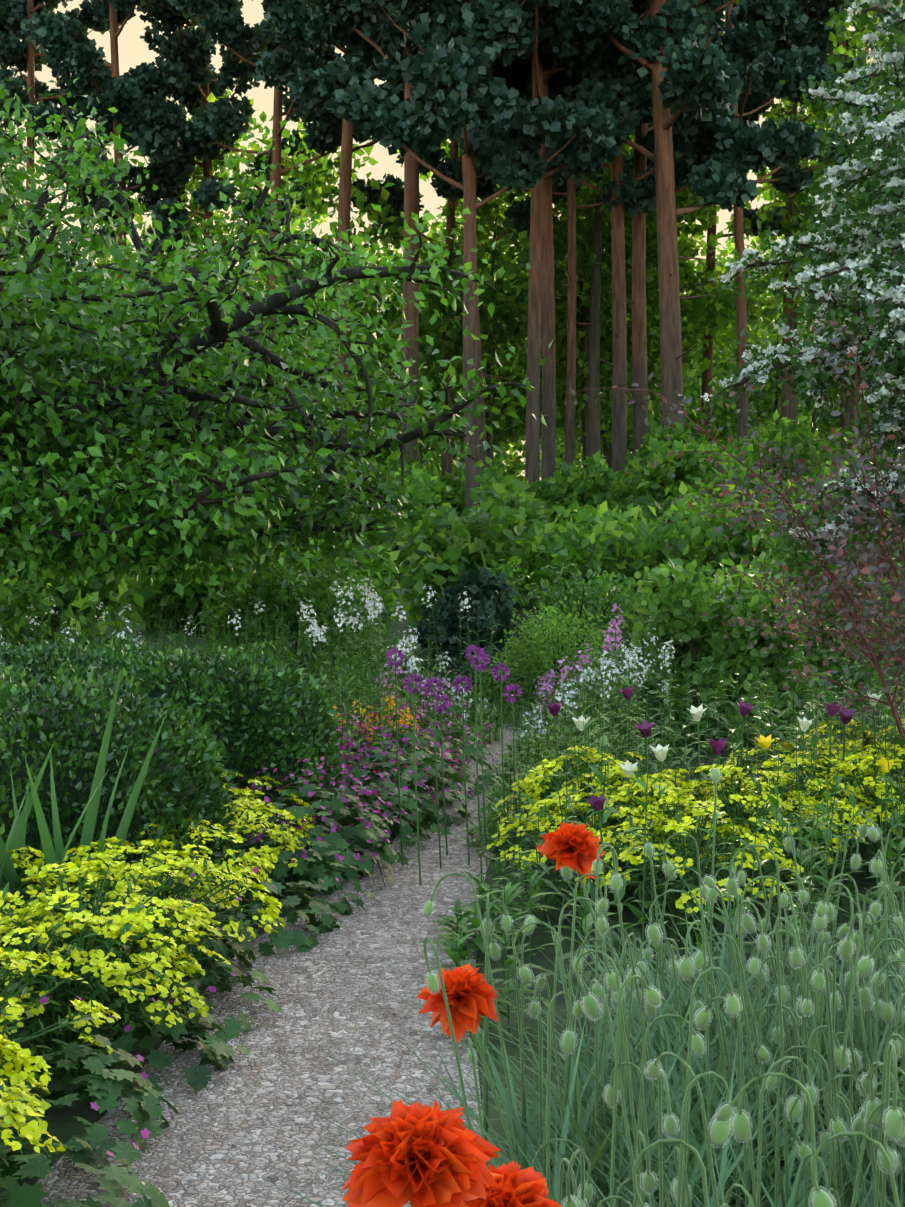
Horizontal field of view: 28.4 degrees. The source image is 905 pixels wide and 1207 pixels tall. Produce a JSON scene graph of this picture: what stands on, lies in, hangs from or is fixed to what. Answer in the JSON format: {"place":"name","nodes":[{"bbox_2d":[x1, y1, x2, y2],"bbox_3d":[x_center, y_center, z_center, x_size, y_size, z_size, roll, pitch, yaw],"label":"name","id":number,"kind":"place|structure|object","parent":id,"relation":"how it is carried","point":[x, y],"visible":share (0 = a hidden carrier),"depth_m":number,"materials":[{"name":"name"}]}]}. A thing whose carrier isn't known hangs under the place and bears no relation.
{"place":"outdoors","nodes":[
{"label":"outdoors","id":0,"kind":"place"},
{"bbox_2d":[23,724,535,1206],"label":"gravel path","id":1,"kind":"structure","parent":0,"point":[347,992],"depth_m":5.04,"materials":[{"name":"grey gravel"}]},
{"bbox_2d":[385,644,522,884],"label":"alliums","id":2,"kind":"object","parent":1,"relation":"on","point":[479,655],"visible":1,"depth_m":7.73,"materials":[{"name":"purple plant"}]},
{"bbox_2d":[459,656,650,853],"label":"foliage plants","id":3,"kind":"object","parent":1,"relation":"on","point":[549,746],"depth_m":9.69,"materials":[{"name":"green plant"}]},
{"bbox_2d":[0,466,904,1206],"bbox_3d":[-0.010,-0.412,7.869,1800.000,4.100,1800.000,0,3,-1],"label":"ground","id":4,"kind":"structure","parent":0,"point":[64,1126],"depth_m":6.26,"materials":[{"name":"soil"}]},
{"bbox_2d":[0,668,165,973],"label":"iris leaves","id":5,"kind":"object","parent":4,"relation":"on","point":[15,841],"visible":0.42,"depth_m":6.01,"materials":[{"name":"green plant"}]},
{"bbox_2d":[0,595,265,661],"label":"white flowers","id":6,"kind":"object","parent":4,"relation":"on","point":[130,630],"visible":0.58,"depth_m":12.46,"materials":[{"name":"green plant"}]},
{"bbox_2d":[0,772,323,1167],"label":"euphorbia","id":7,"kind":"object","parent":4,"relation":"on","point":[131,918],"visible":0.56,"depth_m":5.07,"materials":[{"name":"yellow plant"}]},
{"bbox_2d":[0,632,351,966],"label":"box hedge","id":8,"kind":"object","parent":4,"relation":"on","point":[227,714],"visible":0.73,"depth_m":6.84,"materials":[{"name":"green plant"}]},
{"bbox_2d":[0,821,374,1206],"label":"geranium plants","id":9,"kind":"object","parent":4,"relation":"on","point":[136,1090],"visible":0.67,"depth_m":4.77,"materials":[{"name":"green plant"}]},
{"bbox_2d":[0,597,503,795],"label":"green herbs","id":10,"kind":"object","parent":4,"relation":"on","point":[328,682],"visible":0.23,"depth_m":11.69,"materials":[{"name":"green plant"}]},
{"bbox_2d":[0,78,553,617],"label":"apple tree","id":11,"kind":"object","parent":4,"relation":"on","point":[38,286],"depth_m":11.93,"materials":[{"name":"green plant"}]},
{"bbox_2d":[198,552,414,708],"bbox_3d":[-1.245,0.223,15.306,1.920,1.348,1.839,0,3,-1],"label":"shrub","id":12,"kind":"object","parent":4,"relation":"on","point":[322,597],"visible":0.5,"depth_m":15.08,"materials":[{"name":"green plant"}]},
{"bbox_2d":[223,693,497,893],"bbox_3d":[-0.798,0.824,8.548,2.152,0.578,3.302,0,3,-1],"label":"geranium patch","id":13,"kind":"object","parent":4,"relation":"on","point":[365,827],"visible":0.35,"depth_m":8.07,"materials":[{"name":"green plant"}]},
{"bbox_2d":[333,694,434,769],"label":"wallflowers","id":14,"kind":"object","parent":4,"relation":"on","point":[405,716],"visible":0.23,"depth_m":9.82,"materials":[{"name":"orange plant"}]},
{"bbox_2d":[297,577,493,740],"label":"white flowers","id":15,"kind":"object","parent":4,"relation":"on","point":[368,604],"visible":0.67,"depth_m":12.15,"materials":[{"name":"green plant"}]},
{"bbox_2d":[307,637,509,823],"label":"foliage plants","id":16,"kind":"object","parent":4,"relation":"on","point":[496,719],"depth_m":10.65,"materials":[{"name":"green plant"}]},
{"bbox_2d":[376,660,474,755],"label":"purple flowers","id":17,"kind":"object","parent":4,"relation":"on","point":[423,684],"visible":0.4,"depth_m":10.90,"materials":[{"name":"purple plant"}]},
{"bbox_2d":[0,0,868,507],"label":"tree trunks","id":18,"kind":"object","parent":4,"relation":"on","point":[542,298],"visible":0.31,"depth_m":49.25,"materials":[{"name":"brown plant"}]},
{"bbox_2d":[0,0,902,253],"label":"pine crowns","id":19,"kind":"object","parent":18,"relation":"attached to","point":[600,88],"visible":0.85,"depth_m":50.44,"materials":[{"name":"green plant"}]},
{"bbox_2d":[0,0,903,657],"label":"forest","id":20,"kind":"object","parent":4,"relation":"on","point":[584,514],"depth_m":61.60,"materials":[{"name":"green plant"}]},
{"bbox_2d":[400,567,534,707],"bbox_3d":[0.109,0.277,14.245,1.075,1.068,1.048,0,3,-1],"label":"juniper shrub","id":21,"kind":"object","parent":4,"relation":"on","point":[480,582],"visible":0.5,"depth_m":13.96,"materials":[{"name":"green plant"}]},
{"bbox_2d":[463,596,633,721],"bbox_3d":[0.750,0.452,13.242,1.266,1.057,1.174,-2,4,-29],"label":"shrub","id":22,"kind":"object","parent":4,"relation":"on","point":[523,667],"visible":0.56,"depth_m":13.07,"materials":[{"name":"green plant"}]},
{"bbox_2d":[250,769,904,1206],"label":"poppies","id":23,"kind":"object","parent":4,"relation":"on","point":[740,1099],"visible":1,"depth_m":3.38,"materials":[{"name":"green plant"}]},
{"bbox_2d":[530,603,624,723],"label":"pink flower spikes","id":24,"kind":"object","parent":4,"relation":"on","point":[608,639],"visible":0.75,"depth_m":12.22,"materials":[{"name":"purple plant"}]},
{"bbox_2d":[486,554,672,689],"bbox_3d":[1.171,0.181,16.424,2.337,1.291,1.942,-2,4,-29],"label":"shrub","id":25,"kind":"object","parent":4,"relation":"on","point":[595,603],"visible":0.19,"depth_m":16.22,"materials":[{"name":"green plant"}]},
{"bbox_2d":[515,628,685,764],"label":"white flowers","id":26,"kind":"object","parent":4,"relation":"on","point":[630,660],"visible":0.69,"depth_m":10.98,"materials":[{"name":"white plant"}]},
{"bbox_2d":[414,621,904,1057],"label":"green herbs","id":27,"kind":"object","parent":4,"relation":"on","point":[457,950],"visible":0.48,"depth_m":6.83,"materials":[{"name":"green plant"}]},
{"bbox_2d":[485,718,904,946],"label":"euphorbia","id":28,"kind":"object","parent":4,"relation":"on","point":[678,816],"visible":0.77,"depth_m":7.05,"materials":[{"name":"yellow plant"}]},
{"bbox_2d":[544,685,903,950],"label":"tulips","id":29,"kind":"object","parent":4,"relation":"on","point":[660,751],"visible":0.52,"depth_m":7.86,"materials":[{"name":"green plant"}]},
{"bbox_2d":[621,558,836,751],"bbox_3d":[1.837,0.372,12.104,1.431,1.381,1.687,0,3,-1],"label":"light green shrub","id":30,"kind":"object","parent":4,"relation":"on","point":[683,594],"visible":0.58,"depth_m":11.86,"materials":[{"name":"green plant"}]},
{"bbox_2d":[565,241,904,746],"bbox_3d":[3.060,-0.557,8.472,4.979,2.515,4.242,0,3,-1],"label":"rose glauca leaves","id":31,"kind":"object","parent":4,"relation":"on","point":[879,567],"visible":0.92,"depth_m":8.66,"materials":[{"name":"purple plant"}]},
{"bbox_2d":[697,0,904,563],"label":"hawthorn","id":32,"kind":"object","parent":4,"relation":"on","point":[877,239],"depth_m":9.42,"materials":[{"name":"white plant"}]},
{"bbox_2d":[724,478,904,715],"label":"shrub","id":33,"kind":"object","parent":4,"relation":"on","point":[784,544],"visible":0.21,"depth_m":14.04,"materials":[{"name":"green plant"}]},
{"bbox_2d":[2,0,902,479],"label":"sky","id":34,"kind":"structure","parent":0,"point":[133,51],"materials":[{"name":"beige"}]},
{"bbox_2d":[84,317,877,490],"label":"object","id":35,"kind":"object","parent":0,"point":[516,464],"depth_m":132.73,"materials":[{"name":"green plant"}]}
]}

